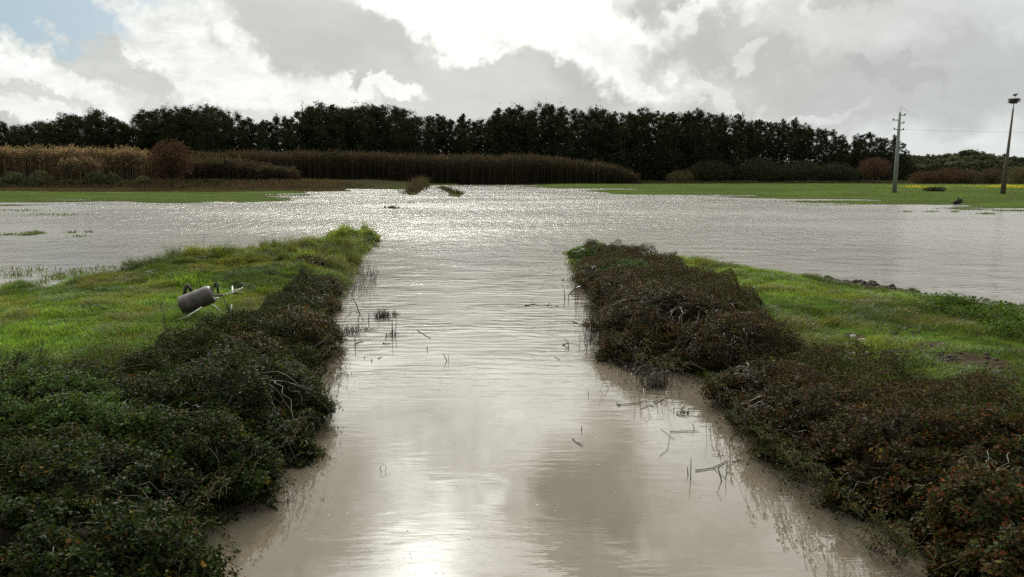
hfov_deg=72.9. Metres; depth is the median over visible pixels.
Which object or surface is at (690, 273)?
bramble undergrowth
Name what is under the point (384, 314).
reed tuft
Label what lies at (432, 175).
bush
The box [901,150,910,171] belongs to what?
eucalyptus tree
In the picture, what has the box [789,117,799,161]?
eucalyptus tree
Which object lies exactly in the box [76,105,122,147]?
eucalyptus tree
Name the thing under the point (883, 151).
eucalyptus tree
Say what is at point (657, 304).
bramble bush
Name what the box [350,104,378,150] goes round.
eucalyptus tree
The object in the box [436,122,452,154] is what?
eucalyptus tree
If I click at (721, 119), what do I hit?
eucalyptus tree
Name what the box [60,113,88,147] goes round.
eucalyptus tree
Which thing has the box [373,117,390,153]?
eucalyptus tree
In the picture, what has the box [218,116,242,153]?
eucalyptus tree
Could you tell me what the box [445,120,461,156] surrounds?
eucalyptus tree
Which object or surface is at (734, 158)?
wood undergrowth
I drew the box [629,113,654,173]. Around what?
eucalyptus tree
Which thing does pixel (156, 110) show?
eucalyptus tree
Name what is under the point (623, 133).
eucalyptus tree
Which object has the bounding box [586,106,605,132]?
eucalyptus tree
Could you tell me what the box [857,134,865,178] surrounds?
eucalyptus tree
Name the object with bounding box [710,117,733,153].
eucalyptus tree
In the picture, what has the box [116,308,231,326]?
tall grass
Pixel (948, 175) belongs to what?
bush
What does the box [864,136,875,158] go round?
eucalyptus tree
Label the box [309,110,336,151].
eucalyptus tree
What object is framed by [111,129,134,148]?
eucalyptus tree
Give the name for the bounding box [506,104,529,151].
eucalyptus tree
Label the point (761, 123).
eucalyptus tree
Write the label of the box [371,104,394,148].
eucalyptus tree
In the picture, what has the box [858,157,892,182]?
willow tree
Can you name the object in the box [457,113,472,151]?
eucalyptus tree
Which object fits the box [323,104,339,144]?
eucalyptus tree
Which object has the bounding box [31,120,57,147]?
eucalyptus tree
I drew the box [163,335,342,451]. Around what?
bramble bush
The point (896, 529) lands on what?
trailing shoots
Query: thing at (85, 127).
eucalyptus tree
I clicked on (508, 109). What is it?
eucalyptus tree
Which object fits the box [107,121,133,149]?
eucalyptus tree
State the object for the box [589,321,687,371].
bramble bush
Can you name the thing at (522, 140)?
eucalyptus tree
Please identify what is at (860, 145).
eucalyptus tree
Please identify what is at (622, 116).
eucalyptus tree
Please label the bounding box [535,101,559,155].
eucalyptus tree
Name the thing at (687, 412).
reed tuft
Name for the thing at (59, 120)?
eucalyptus tree
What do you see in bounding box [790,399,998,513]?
bramble bush
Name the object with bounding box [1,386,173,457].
bramble bush
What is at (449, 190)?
verge bush
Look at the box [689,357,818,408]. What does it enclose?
bramble bush
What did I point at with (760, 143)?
eucalyptus tree
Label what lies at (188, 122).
eucalyptus tree
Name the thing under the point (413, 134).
eucalyptus tree
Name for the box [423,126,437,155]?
eucalyptus tree
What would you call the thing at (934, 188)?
bush
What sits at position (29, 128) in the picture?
eucalyptus tree
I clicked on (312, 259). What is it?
bramble bush
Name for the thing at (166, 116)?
eucalyptus tree
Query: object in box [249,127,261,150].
eucalyptus tree
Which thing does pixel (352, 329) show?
reed tuft
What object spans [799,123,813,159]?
eucalyptus tree
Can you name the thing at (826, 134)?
eucalyptus tree
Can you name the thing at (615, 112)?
eucalyptus tree
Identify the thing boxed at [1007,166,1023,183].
bush
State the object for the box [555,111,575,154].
eucalyptus tree
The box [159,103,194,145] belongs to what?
eucalyptus tree
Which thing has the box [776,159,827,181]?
bush
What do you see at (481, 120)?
eucalyptus tree
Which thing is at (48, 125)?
eucalyptus tree
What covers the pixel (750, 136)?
eucalyptus tree
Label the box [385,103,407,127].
eucalyptus tree
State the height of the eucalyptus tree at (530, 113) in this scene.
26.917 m
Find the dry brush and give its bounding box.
[0,175,362,191]
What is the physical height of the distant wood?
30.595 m
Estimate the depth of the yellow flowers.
152.12 m
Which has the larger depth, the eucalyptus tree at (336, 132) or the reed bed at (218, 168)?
the eucalyptus tree at (336, 132)
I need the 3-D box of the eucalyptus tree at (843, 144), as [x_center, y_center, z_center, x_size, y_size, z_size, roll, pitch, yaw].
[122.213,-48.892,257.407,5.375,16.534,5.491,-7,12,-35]
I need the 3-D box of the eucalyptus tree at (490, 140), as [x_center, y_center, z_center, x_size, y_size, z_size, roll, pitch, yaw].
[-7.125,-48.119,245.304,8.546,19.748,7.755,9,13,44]
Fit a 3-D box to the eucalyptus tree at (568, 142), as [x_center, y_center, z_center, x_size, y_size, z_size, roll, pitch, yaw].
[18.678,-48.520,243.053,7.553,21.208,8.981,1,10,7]
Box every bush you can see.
[0,351,130,444]
[0,427,225,553]
[0,477,245,576]
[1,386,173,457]
[70,358,243,418]
[94,398,289,525]
[98,507,212,574]
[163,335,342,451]
[179,320,299,363]
[223,396,334,468]
[258,297,349,363]
[282,278,346,316]
[288,267,355,296]
[291,254,337,266]
[351,232,381,244]
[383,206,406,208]
[396,174,432,192]
[420,168,449,180]
[434,185,469,194]
[561,257,625,288]
[565,243,614,259]
[578,274,765,349]
[587,270,661,315]
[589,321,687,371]
[593,256,658,281]
[654,310,804,374]
[665,169,694,182]
[684,159,733,181]
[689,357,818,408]
[720,372,910,450]
[730,157,786,181]
[747,401,852,475]
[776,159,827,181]
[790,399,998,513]
[811,443,1000,532]
[812,161,858,181]
[870,455,1023,560]
[885,398,1023,508]
[894,513,1023,576]
[907,170,943,183]
[922,186,946,191]
[931,167,966,183]
[951,169,987,183]
[976,168,1008,183]
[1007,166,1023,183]
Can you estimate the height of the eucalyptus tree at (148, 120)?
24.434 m
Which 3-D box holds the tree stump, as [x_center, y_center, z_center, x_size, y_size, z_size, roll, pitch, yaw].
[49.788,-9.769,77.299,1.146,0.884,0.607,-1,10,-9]
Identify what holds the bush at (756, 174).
on the ground at (898, 197)
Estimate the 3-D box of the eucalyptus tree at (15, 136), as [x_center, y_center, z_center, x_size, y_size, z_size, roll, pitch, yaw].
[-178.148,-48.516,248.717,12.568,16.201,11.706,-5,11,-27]
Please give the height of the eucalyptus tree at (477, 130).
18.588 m
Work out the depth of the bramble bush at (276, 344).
11.94 m
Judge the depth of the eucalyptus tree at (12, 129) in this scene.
259.27 m
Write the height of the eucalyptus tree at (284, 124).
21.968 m
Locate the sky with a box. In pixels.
[0,0,1023,161]
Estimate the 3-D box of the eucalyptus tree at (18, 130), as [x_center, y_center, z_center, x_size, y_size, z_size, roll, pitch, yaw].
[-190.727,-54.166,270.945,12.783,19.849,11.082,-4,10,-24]
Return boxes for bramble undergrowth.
[0,268,341,549]
[568,238,1023,576]
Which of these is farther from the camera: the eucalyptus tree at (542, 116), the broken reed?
the eucalyptus tree at (542, 116)
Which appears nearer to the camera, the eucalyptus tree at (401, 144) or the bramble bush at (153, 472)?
the bramble bush at (153, 472)
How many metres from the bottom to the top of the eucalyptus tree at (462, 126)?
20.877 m
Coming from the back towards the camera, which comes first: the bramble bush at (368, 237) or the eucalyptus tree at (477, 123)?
the eucalyptus tree at (477, 123)
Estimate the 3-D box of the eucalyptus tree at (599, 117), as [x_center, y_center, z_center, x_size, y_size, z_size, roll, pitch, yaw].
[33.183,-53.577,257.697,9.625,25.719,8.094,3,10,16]
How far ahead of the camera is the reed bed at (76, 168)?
152.11 m
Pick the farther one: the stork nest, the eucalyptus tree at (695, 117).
the eucalyptus tree at (695, 117)
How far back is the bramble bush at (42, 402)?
8.04 m
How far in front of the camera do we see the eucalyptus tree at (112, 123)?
251.24 m
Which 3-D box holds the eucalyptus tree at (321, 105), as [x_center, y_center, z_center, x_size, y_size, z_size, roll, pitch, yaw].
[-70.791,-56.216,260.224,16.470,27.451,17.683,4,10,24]
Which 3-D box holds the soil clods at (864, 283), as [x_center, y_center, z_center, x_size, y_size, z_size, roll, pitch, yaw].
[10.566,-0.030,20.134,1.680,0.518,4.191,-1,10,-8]
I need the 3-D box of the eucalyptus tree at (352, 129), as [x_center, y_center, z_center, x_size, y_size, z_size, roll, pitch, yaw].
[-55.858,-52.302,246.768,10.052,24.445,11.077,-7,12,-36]
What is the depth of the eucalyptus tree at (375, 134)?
256.25 m
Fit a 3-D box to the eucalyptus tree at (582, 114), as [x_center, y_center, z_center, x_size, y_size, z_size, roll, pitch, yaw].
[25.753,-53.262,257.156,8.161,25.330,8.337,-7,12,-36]
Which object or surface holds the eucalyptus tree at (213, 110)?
on the ground at (898, 197)
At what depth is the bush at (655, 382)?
11.49 m
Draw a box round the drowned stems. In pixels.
[321,248,700,390]
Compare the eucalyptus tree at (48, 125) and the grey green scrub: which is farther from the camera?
the eucalyptus tree at (48, 125)
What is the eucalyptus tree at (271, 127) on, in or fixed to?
on the ground at (898, 197)
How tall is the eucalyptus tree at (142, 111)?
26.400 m
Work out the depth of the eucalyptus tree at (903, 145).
256.96 m
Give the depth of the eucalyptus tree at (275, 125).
275.01 m
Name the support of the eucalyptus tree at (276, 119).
on the ground at (898, 197)
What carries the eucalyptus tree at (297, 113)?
on the ground at (898, 197)
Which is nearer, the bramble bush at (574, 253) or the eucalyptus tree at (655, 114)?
the bramble bush at (574, 253)
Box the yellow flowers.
[904,184,1023,187]
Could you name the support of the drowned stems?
on the water
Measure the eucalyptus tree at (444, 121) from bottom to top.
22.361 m
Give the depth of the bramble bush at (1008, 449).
7.34 m
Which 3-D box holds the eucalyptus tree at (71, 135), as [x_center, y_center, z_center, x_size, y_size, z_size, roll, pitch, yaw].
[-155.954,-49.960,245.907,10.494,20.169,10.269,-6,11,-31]
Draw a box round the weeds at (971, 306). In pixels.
[2,235,1023,413]
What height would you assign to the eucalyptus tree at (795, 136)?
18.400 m
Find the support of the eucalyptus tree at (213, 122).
on the ground at (898, 197)
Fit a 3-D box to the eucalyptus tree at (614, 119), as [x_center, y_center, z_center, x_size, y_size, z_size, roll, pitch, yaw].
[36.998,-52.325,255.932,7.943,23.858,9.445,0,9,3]
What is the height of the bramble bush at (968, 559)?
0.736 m
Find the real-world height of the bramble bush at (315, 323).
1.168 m
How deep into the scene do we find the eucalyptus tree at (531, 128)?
242.74 m
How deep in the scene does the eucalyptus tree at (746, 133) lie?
240.80 m
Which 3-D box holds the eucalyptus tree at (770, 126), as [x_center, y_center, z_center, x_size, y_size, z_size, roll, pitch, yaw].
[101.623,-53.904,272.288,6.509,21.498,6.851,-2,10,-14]
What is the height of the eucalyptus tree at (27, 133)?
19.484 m
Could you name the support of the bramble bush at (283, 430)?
on the ground at (898, 197)
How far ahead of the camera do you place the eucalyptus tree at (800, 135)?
249.04 m
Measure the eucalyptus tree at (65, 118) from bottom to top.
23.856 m
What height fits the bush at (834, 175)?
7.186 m
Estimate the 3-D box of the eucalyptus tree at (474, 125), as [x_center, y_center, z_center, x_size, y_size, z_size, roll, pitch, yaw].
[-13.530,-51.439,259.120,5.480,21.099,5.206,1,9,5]
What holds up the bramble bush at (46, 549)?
on the ground at (898, 197)
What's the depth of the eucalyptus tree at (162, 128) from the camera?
256.96 m
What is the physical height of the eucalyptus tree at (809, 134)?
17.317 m
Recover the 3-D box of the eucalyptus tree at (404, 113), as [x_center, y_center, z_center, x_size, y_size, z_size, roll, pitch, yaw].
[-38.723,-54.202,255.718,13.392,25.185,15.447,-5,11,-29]
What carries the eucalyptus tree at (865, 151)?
on the ground at (898, 197)
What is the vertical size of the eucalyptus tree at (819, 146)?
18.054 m
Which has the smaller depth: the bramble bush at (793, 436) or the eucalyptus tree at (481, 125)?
the bramble bush at (793, 436)
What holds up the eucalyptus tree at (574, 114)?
on the ground at (898, 197)
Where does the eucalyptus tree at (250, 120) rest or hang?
on the ground at (898, 197)
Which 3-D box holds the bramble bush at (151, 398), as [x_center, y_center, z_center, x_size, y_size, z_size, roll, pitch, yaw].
[-4.636,1.486,8.889,2.815,1.148,2.390,0,9,0]
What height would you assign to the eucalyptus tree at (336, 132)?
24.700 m
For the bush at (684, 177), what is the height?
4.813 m
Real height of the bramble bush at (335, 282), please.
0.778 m
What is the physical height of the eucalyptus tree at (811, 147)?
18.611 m
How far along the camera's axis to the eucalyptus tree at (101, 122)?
243.53 m
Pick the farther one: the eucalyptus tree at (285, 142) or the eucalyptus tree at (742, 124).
the eucalyptus tree at (742, 124)
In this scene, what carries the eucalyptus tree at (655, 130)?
on the ground at (898, 197)
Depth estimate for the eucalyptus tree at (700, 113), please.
254.03 m
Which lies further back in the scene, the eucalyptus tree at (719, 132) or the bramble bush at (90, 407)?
the eucalyptus tree at (719, 132)
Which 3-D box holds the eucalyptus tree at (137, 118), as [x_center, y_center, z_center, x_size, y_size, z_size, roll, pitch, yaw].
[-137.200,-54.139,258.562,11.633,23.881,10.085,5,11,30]
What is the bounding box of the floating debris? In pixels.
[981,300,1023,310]
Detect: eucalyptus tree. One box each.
[0,123,13,142]
[0,127,10,147]
[0,130,32,149]
[1,125,20,149]
[10,125,39,140]
[12,125,40,148]
[18,123,38,148]
[27,123,49,145]
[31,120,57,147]
[33,124,63,147]
[41,123,54,146]
[48,117,67,146]
[51,110,77,145]
[56,119,87,147]
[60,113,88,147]
[75,121,106,150]
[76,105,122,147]
[79,112,117,149]
[85,110,107,145]
[104,118,123,147]
[105,116,123,142]
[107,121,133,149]
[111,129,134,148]
[124,118,159,152]
[129,112,153,151]
[130,107,148,136]
[131,112,160,144]
[135,110,170,150]
[136,108,166,133]
[148,113,172,144]
[149,109,183,150]
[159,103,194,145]
[163,106,201,150]
[166,111,199,154]
[181,109,201,143]
[186,115,222,153]
[189,104,227,148]
[191,103,223,151]
[194,110,232,152]
[209,110,235,150]
[218,110,241,149]
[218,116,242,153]
[233,114,254,150]
[235,119,254,151]
[236,124,249,153]
[237,117,258,148]
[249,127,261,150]
[254,126,270,152]
[259,120,278,151]
[259,132,268,151]
[267,131,282,151]
[269,116,280,142]
[272,115,283,151]
[276,129,292,153]
[277,116,292,145]
[279,110,301,149]
[284,121,308,151]
[285,116,301,149]
[291,110,313,148]
[299,108,325,147]
[300,114,323,151]
[301,102,340,149]
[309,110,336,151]
[317,105,355,153]
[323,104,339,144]
[333,106,364,152]
[339,107,366,152]
[341,106,367,135]
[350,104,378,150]
[353,115,377,157]
[359,106,391,147]
[361,102,393,143]
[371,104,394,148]
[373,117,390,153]
[384,115,416,157]
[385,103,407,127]
[386,107,400,153]
[388,108,423,152]
[392,116,437,156]
[412,115,433,152]
[420,116,436,159]
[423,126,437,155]
[425,113,445,155]
[435,117,450,157]
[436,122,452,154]
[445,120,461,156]
[447,123,458,154]
[453,121,467,151]
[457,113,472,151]
[457,131,470,158]
[460,125,477,154]
[469,128,483,154]
[471,120,483,146]
[471,122,482,151]
[475,122,485,154]
[477,116,496,155]
[480,123,499,153]
[482,113,511,155]
[483,124,501,156]
[489,111,516,155]
[490,107,503,154]
[501,107,514,150]
[503,118,529,156]
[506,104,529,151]
[512,118,537,155]
[518,108,540,152]
[525,120,538,155]
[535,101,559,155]
[537,104,570,156]
[537,109,554,154]
[549,106,579,158]
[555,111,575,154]
[555,119,574,159]
[569,108,582,141]
[569,116,585,157]
[573,110,590,155]
[575,119,603,161]
[576,109,605,158]
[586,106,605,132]
[592,109,612,156]
[596,112,622,164]
[605,114,620,158]
[609,111,621,155]
[611,124,634,168]
[615,111,640,165]
[616,112,630,138]
[626,105,656,169]
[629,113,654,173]
[644,110,662,170]
[647,111,675,176]
[648,123,664,171]
[651,117,679,179]
[667,112,681,173]
[671,117,683,144]
[673,110,698,172]
[677,110,698,171]
[682,107,708,162]
[687,114,706,158]
[694,123,716,168]
[700,112,720,158]
[707,112,738,164]
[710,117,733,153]
[712,126,730,167]
[714,116,734,156]
[729,114,743,168]
[736,119,751,157]
[736,125,764,169]
[738,126,754,161]
[744,122,755,174]
[753,130,766,158]
[754,119,767,167]
[758,121,776,161]
[764,124,774,155]
[767,126,777,148]
[767,128,784,161]
[772,123,790,160]
[773,119,788,164]
[780,123,794,174]
[786,127,801,167]
[787,127,803,161]
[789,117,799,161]
[793,133,808,160]
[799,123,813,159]
[801,130,816,158]
[806,129,815,159]
[810,129,831,164]
[813,128,824,161]
[816,132,830,178]
[823,142,838,164]
[826,129,843,163]
[832,140,843,163]
[834,134,847,161]
[842,139,847,163]
[846,142,860,166]
[849,133,863,176]
[853,141,866,176]
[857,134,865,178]
[859,150,872,179]
[860,132,878,158]
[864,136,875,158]
[869,140,879,157]
[873,146,887,178]
[876,138,894,178]
[879,138,888,163]
[887,134,901,174]
[899,143,906,172]
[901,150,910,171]
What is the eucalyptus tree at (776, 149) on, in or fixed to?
on the ground at (898, 197)
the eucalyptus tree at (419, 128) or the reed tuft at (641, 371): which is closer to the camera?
the reed tuft at (641, 371)
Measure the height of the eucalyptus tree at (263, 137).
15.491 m
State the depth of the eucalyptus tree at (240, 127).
245.26 m
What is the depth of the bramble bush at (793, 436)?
8.41 m
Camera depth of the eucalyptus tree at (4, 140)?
246.81 m
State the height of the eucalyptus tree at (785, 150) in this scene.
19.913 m
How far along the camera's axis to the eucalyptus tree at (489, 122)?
244.28 m
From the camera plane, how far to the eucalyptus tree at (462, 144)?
246.30 m
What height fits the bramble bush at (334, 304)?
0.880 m
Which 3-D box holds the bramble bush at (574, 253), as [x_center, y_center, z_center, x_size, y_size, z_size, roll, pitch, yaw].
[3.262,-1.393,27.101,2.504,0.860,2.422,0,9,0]
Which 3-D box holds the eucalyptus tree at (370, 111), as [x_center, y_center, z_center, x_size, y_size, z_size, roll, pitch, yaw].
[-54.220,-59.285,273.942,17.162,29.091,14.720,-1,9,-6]
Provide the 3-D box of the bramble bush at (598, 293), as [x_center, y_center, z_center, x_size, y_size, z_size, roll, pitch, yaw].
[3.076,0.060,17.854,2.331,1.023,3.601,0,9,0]
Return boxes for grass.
[0,199,1000,288]
[0,217,383,528]
[1,186,1023,234]
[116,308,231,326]
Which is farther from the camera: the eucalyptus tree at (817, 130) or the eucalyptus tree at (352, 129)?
the eucalyptus tree at (817, 130)
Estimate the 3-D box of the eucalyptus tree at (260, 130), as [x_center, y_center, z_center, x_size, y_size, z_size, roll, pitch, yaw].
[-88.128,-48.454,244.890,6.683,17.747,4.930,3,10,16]
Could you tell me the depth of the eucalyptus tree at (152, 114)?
246.48 m
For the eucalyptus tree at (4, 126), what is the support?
on the ground at (898, 197)
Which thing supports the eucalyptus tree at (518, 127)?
on the ground at (898, 197)
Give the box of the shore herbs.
[324,176,1018,184]
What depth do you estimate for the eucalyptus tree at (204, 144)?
239.06 m
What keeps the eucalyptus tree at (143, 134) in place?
on the ground at (898, 197)
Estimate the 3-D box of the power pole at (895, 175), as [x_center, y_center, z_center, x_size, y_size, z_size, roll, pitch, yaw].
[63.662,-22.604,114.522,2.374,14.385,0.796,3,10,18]
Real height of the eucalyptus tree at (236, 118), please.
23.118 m
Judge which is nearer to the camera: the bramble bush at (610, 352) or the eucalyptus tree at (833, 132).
the bramble bush at (610, 352)
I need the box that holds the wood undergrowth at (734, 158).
[0,100,946,181]
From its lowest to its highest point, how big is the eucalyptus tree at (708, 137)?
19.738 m
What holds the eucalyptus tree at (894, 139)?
on the ground at (898, 197)
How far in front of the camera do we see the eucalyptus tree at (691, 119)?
256.40 m
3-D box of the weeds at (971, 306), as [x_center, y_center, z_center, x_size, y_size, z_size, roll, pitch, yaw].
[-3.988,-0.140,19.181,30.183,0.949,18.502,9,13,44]
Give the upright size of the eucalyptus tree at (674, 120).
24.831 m
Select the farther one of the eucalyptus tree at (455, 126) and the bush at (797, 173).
the eucalyptus tree at (455, 126)
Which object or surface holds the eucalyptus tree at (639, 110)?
on the ground at (898, 197)
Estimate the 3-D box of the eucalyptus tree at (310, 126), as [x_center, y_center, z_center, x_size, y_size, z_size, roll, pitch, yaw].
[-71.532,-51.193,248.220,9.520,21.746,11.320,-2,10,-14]
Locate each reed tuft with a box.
[338,321,366,334]
[370,308,395,319]
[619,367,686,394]
[621,360,666,379]
[676,407,690,413]
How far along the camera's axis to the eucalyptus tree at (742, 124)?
251.93 m
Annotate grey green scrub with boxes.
[0,169,154,185]
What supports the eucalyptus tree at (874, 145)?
on the ground at (898, 197)
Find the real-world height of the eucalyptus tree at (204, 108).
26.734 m
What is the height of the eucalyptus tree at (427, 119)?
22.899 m
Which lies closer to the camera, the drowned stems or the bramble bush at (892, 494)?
the bramble bush at (892, 494)
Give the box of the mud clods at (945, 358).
[875,325,1023,416]
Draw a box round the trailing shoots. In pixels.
[165,289,937,572]
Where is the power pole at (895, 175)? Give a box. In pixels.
[892,107,906,192]
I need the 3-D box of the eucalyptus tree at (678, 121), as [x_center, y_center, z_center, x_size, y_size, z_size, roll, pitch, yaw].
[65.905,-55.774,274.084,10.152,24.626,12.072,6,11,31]
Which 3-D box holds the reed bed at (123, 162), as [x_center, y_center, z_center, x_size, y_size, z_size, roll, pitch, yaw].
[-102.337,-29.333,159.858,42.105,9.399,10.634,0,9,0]
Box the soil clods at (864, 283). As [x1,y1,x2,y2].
[823,275,920,293]
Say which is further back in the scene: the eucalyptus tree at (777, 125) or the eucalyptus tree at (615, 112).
the eucalyptus tree at (615, 112)
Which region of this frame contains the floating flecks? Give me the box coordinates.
[301,317,710,573]
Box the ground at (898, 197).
[0,163,1023,574]
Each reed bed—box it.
[0,141,160,179]
[55,154,111,180]
[153,153,300,181]
[187,147,641,184]
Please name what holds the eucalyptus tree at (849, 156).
on the ground at (898, 197)
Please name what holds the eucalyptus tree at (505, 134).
on the ground at (898, 197)
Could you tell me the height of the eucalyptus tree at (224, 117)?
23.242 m
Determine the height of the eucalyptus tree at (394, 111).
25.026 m
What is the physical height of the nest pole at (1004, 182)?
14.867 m
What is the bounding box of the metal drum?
[176,282,242,319]
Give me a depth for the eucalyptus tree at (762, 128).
252.62 m
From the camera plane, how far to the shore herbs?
221.14 m
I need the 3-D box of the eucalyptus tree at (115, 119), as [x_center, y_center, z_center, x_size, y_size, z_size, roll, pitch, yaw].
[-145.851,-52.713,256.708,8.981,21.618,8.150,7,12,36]
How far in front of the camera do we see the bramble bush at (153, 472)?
6.44 m
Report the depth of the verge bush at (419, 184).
142.82 m
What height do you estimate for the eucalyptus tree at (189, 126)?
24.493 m
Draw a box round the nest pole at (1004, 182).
[1000,103,1016,193]
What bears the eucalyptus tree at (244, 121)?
on the ground at (898, 197)
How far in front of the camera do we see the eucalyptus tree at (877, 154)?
245.51 m
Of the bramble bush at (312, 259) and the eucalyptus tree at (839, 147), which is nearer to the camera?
the bramble bush at (312, 259)
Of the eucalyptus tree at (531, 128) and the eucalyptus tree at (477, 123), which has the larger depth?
the eucalyptus tree at (477, 123)
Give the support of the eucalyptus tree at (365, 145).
on the ground at (898, 197)
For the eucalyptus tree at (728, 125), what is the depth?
274.37 m
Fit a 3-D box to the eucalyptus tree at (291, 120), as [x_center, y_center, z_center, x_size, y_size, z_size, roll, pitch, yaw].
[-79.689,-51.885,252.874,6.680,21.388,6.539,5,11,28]
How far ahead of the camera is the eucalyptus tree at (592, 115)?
254.68 m
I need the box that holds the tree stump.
[953,197,962,204]
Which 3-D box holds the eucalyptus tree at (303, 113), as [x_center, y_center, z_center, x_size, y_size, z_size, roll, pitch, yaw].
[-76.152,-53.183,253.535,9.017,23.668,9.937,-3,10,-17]
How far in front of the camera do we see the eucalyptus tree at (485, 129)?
255.86 m
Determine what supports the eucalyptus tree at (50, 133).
on the ground at (898, 197)
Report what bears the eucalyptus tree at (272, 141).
on the ground at (898, 197)
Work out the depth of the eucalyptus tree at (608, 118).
247.49 m
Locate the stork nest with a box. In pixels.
[1008,98,1020,102]
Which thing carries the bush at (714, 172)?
on the ground at (898, 197)
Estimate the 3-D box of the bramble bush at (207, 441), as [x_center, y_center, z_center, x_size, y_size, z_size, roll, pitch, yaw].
[-3.667,1.698,7.751,2.574,1.102,2.235,0,9,0]
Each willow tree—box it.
[145,138,197,188]
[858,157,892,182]
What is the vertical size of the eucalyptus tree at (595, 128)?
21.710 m
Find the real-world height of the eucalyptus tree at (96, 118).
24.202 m
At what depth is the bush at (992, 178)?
211.16 m
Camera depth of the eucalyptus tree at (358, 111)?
251.85 m
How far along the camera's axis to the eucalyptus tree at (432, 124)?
252.53 m
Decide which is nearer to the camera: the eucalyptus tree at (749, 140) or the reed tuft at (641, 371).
the reed tuft at (641, 371)
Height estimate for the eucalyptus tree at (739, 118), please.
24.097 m
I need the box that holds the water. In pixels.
[0,184,1023,576]
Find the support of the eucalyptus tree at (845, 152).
on the ground at (898, 197)
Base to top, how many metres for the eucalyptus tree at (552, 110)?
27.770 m
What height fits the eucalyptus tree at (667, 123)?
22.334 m
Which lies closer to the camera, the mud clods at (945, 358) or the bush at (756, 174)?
the mud clods at (945, 358)
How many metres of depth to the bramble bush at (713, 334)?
12.10 m
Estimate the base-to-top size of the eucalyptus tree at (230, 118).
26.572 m
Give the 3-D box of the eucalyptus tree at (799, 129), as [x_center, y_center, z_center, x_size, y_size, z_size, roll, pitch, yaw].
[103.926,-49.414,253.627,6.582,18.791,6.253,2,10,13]
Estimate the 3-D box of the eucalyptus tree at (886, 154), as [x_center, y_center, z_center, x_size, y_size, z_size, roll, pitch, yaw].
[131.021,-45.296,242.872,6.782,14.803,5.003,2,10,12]
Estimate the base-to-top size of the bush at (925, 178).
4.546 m
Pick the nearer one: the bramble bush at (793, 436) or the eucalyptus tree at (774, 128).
the bramble bush at (793, 436)
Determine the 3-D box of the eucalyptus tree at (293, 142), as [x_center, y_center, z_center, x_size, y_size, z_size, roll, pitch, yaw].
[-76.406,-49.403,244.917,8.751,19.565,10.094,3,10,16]
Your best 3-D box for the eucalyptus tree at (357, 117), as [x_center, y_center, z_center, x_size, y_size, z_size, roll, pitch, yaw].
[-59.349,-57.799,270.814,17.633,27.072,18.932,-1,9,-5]
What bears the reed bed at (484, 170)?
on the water
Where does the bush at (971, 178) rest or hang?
on the ground at (898, 197)
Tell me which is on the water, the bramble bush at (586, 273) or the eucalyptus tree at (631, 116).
the bramble bush at (586, 273)
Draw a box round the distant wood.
[825,149,1023,175]
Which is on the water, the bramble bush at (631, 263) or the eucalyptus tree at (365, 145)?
the bramble bush at (631, 263)
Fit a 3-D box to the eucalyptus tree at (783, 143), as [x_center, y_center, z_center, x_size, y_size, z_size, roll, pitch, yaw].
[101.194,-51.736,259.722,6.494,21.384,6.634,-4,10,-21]
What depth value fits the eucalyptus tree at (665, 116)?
251.58 m
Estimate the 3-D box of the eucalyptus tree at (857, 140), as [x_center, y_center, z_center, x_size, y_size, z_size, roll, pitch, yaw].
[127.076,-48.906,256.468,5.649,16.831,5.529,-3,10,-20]
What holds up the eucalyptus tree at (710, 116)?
on the ground at (898, 197)
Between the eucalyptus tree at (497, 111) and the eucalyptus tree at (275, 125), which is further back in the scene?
the eucalyptus tree at (275, 125)
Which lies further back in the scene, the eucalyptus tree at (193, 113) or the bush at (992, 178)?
the eucalyptus tree at (193, 113)
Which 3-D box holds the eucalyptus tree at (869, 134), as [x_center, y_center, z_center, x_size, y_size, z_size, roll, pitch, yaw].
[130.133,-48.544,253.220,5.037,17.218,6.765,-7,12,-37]
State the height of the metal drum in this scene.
0.832 m
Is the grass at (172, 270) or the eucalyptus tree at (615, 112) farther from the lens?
the eucalyptus tree at (615, 112)
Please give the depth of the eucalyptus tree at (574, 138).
244.17 m
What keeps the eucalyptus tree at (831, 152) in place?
on the ground at (898, 197)
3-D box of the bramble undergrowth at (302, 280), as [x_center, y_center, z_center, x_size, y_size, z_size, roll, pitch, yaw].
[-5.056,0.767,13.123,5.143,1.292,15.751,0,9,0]
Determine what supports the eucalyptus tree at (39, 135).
on the ground at (898, 197)
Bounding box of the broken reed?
[695,461,726,470]
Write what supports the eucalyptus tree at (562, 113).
on the ground at (898, 197)
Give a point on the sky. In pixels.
(847, 67)
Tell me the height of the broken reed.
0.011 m
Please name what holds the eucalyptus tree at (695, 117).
on the ground at (898, 197)

